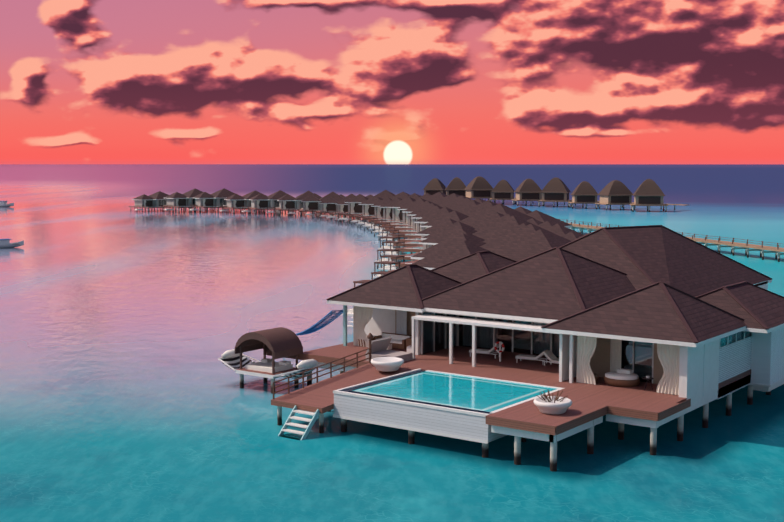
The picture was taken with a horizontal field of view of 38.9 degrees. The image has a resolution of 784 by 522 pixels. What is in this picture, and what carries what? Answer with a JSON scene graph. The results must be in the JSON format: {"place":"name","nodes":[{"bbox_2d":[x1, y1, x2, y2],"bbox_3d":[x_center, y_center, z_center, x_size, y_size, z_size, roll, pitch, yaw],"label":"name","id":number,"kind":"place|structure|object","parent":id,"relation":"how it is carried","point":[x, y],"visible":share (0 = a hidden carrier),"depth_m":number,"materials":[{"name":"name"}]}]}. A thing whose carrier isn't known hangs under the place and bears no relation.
{"place":"outdoors","nodes":[
{"label":"outdoors","id":0,"kind":"place"},
{"bbox_2d":[0,164,783,521],"bbox_3d":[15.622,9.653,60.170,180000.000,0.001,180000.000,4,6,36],"label":"sea water","id":1,"kind":"structure","parent":0,"point":[124,396],"depth_m":76.49,"materials":[{"name":"teal liquid"}]},
{"bbox_2d":[0,201,13,206],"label":"boat","id":2,"kind":"object","parent":1,"relation":"on","point":[3,204],"visible":0.92,"depth_m":386.47,"materials":[{"name":"white plastic"}]},
{"bbox_2d":[0,239,23,247],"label":"boat","id":3,"kind":"object","parent":1,"relation":"on","point":[5,243],"visible":0.94,"depth_m":196.93,"materials":[{"name":"white plastic"}]},
{"bbox_2d":[128,191,181,212],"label":"neighbour villa","id":4,"kind":"object","parent":1,"relation":"on","point":[157,200],"visible":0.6,"depth_m":348.88,"materials":[{"name":"wood"}]},
{"bbox_2d":[161,189,212,212],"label":"neighbour villa","id":5,"kind":"object","parent":1,"relation":"in","point":[178,201],"visible":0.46,"depth_m":346.44,"materials":[{"name":"wood"}]},
{"bbox_2d":[190,188,240,212],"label":"neighbour villa","id":6,"kind":"object","parent":1,"relation":"in","point":[206,200],"visible":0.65,"depth_m":343.78,"materials":[{"name":"wood"}]},
{"bbox_2d":[220,190,275,213],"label":"neighbour villa","id":7,"kind":"object","parent":1,"relation":"in","point":[235,201],"visible":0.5,"depth_m":338.27,"materials":[{"name":"wood"}]},
{"bbox_2d":[241,190,298,214],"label":"neighbour villa","id":8,"kind":"object","parent":1,"relation":"in","point":[259,202],"visible":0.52,"depth_m":333.21,"materials":[{"name":"wood"}]},
{"bbox_2d":[267,191,324,215],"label":"neighbour villa","id":9,"kind":"object","parent":1,"relation":"on","point":[287,201],"visible":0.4,"depth_m":326.26,"materials":[{"name":"wood"}]},
{"bbox_2d":[288,192,346,216],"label":"neighbour villa","id":10,"kind":"object","parent":1,"relation":"in","point":[311,203],"visible":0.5,"depth_m":318.92,"materials":[{"name":"wood"}]},
{"bbox_2d":[305,194,354,217],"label":"neighbour villa","id":11,"kind":"object","parent":1,"relation":"in","point":[328,204],"visible":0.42,"depth_m":311.25,"materials":[{"name":"wood"}]},
{"bbox_2d":[320,195,372,219],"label":"neighbour villa","id":12,"kind":"object","parent":1,"relation":"in","point":[342,206],"visible":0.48,"depth_m":302.18,"materials":[{"name":"wood"}]},
{"bbox_2d":[326,190,394,221],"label":"neighbour villa","id":13,"kind":"object","parent":1,"relation":"on","point":[354,208],"visible":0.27,"depth_m":291.47,"materials":[{"name":"wood"}]},
{"bbox_2d":[337,192,420,222],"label":"neighbour villa","id":14,"kind":"object","parent":1,"relation":"on","point":[367,209],"visible":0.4,"depth_m":281.45,"materials":[{"name":"wood"}]},
{"bbox_2d":[350,193,420,225],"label":"neighbour villa","id":15,"kind":"object","parent":1,"relation":"on","point":[378,211],"visible":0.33,"depth_m":270.42,"materials":[{"name":"wood"}]},
{"bbox_2d":[356,193,430,227],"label":"neighbour villa","id":16,"kind":"object","parent":1,"relation":"in","point":[387,213],"visible":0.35,"depth_m":259.94,"materials":[{"name":"wood"}]},
{"bbox_2d":[385,234,420,247],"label":"deck","id":17,"kind":"structure","parent":1,"relation":"on","point":[408,239],"depth_m":191.46,"materials":[{"name":"wood"}]},
{"bbox_2d":[362,192,447,230],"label":"neighbour villa","id":18,"kind":"object","parent":1,"relation":"on","point":[397,216],"visible":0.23,"depth_m":248.19,"materials":[{"name":"wood"}]},
{"bbox_2d":[372,195,466,236],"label":"neighbour villa","id":19,"kind":"object","parent":1,"relation":"on","point":[426,203],"visible":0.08,"depth_m":226.71,"materials":[{"name":"wood"}]},
{"bbox_2d":[370,193,484,233],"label":"neighbour villa","id":20,"kind":"object","parent":1,"relation":"on","point":[437,202],"visible":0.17,"depth_m":237.92,"materials":[{"name":"wood"}]},
{"bbox_2d":[381,200,480,244],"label":"neighbour villa","id":21,"kind":"object","parent":1,"relation":"in","point":[466,206],"visible":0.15,"depth_m":203.10,"materials":[{"name":"wood"}]},
{"bbox_2d":[423,178,445,194],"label":"thatched villa","id":22,"kind":"object","parent":1,"relation":"on","point":[434,186],"visible":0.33,"depth_m":448.48,"materials":[{"name":"plant"}]},
{"bbox_2d":[377,198,496,240],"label":"neighbour villa","id":23,"kind":"object","parent":1,"relation":"in","point":[429,206],"visible":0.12,"depth_m":215.05,"materials":[{"name":"wood"}]},
{"bbox_2d":[341,229,568,326],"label":"neighbour villa","id":24,"kind":"object","parent":1,"relation":"in","point":[532,244],"visible":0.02,"depth_m":97.28,"materials":[{"name":"wood"}]},
{"bbox_2d":[378,200,531,255],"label":"neighbour villa","id":25,"kind":"object","parent":1,"relation":"on","point":[485,205],"visible":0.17,"depth_m":179.98,"materials":[{"name":"wood"}]},
{"bbox_2d":[445,177,465,196],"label":"thatched villa","id":26,"kind":"object","parent":1,"relation":"on","point":[456,185],"visible":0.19,"depth_m":435.21,"materials":[{"name":"plant"}]},
{"bbox_2d":[375,212,542,268],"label":"neighbour villa","id":27,"kind":"object","parent":1,"relation":"in","point":[474,224],"visible":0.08,"depth_m":157.45,"materials":[{"name":"wood"}]},
{"bbox_2d":[378,214,555,270],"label":"neighbour villa","id":28,"kind":"object","parent":1,"relation":"in","point":[546,224],"visible":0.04,"depth_m":145.71,"materials":[{"name":"wood"}]},
{"bbox_2d":[353,224,586,286],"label":"neighbour villa","id":29,"kind":"object","parent":1,"relation":"on","point":[510,237],"visible":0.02,"depth_m":108.72,"materials":[{"name":"wood"}]},
{"bbox_2d":[371,223,580,279],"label":"neighbour villa","id":30,"kind":"object","parent":1,"relation":"on","point":[570,236],"depth_m":122.46,"materials":[{"name":"wood"}]},
{"bbox_2d":[381,203,571,260],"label":"neighbour villa","id":31,"kind":"object","parent":1,"relation":"on","point":[457,216],"visible":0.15,"depth_m":168.09,"materials":[{"name":"wood"}]},
{"bbox_2d":[373,215,582,278],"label":"neighbour villa","id":32,"kind":"object","parent":1,"relation":"in","point":[502,226],"visible":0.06,"depth_m":134.07,"materials":[{"name":"wood"}]},
{"bbox_2d":[464,176,495,202],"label":"thatched villa","id":33,"kind":"object","parent":1,"relation":"on","point":[479,187],"visible":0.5,"depth_m":422.64,"materials":[{"name":"plant"}]},
{"bbox_2d":[489,179,515,204],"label":"thatched villa","id":34,"kind":"object","parent":1,"relation":"on","point":[503,190],"visible":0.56,"depth_m":410.33,"materials":[{"name":"plant"}]},
{"bbox_2d":[271,225,783,471],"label":"villa","id":35,"kind":"object","parent":1,"relation":"in","point":[653,327],"visible":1,"depth_m":66.80,"materials":[{"name":"white paint"}]},
{"bbox_2d":[218,327,319,393],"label":"daybed","id":36,"kind":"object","parent":35,"relation":"attached to","point":[278,342],"depth_m":73.33,"materials":[{"name":"white paint"}]},
{"bbox_2d":[296,310,342,334],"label":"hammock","id":37,"kind":"object","parent":35,"relation":"attached to","point":[314,328],"visible":0.73,"depth_m":79.49,"materials":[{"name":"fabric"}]},
{"bbox_2d":[512,178,544,205],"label":"thatched villa","id":38,"kind":"object","parent":1,"relation":"on","point":[528,189],"visible":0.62,"depth_m":397.50,"materials":[{"name":"plant"}]},
{"bbox_2d":[537,177,571,206],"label":"thatched villa","id":39,"kind":"object","parent":1,"relation":"on","point":[556,189],"visible":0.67,"depth_m":384.91,"materials":[{"name":"plant"}]},
{"bbox_2d":[568,181,599,208],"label":"thatched villa","id":40,"kind":"object","parent":1,"relation":"on","point":[584,192],"visible":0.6,"depth_m":372.49,"materials":[{"name":"plant"}]},
{"bbox_2d":[485,198,686,209],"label":"boardwalk","id":41,"kind":"structure","parent":1,"relation":"on","point":[635,206],"depth_m":363.37,"materials":[{"name":"wood"}]},
{"bbox_2d":[595,180,634,209],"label":"thatched villa","id":42,"kind":"object","parent":1,"relation":"on","point":[615,192],"visible":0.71,"depth_m":360.03,"materials":[{"name":"plant"}]},
{"bbox_2d":[630,179,667,211],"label":"thatched villa","id":43,"kind":"object","parent":1,"relation":"on","point":[648,192],"visible":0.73,"depth_m":346.92,"materials":[{"name":"plant"}]},
{"bbox_2d":[559,219,783,261],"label":"boardwalk","id":44,"kind":"structure","parent":1,"relation":"in","point":[777,250],"depth_m":184.29,"materials":[{"name":"wood"}]},
{"bbox_2d":[0,0,783,163],"label":"sky","id":45,"kind":"structure","parent":0,"point":[82,81],"materials":[{"name":"pink"}]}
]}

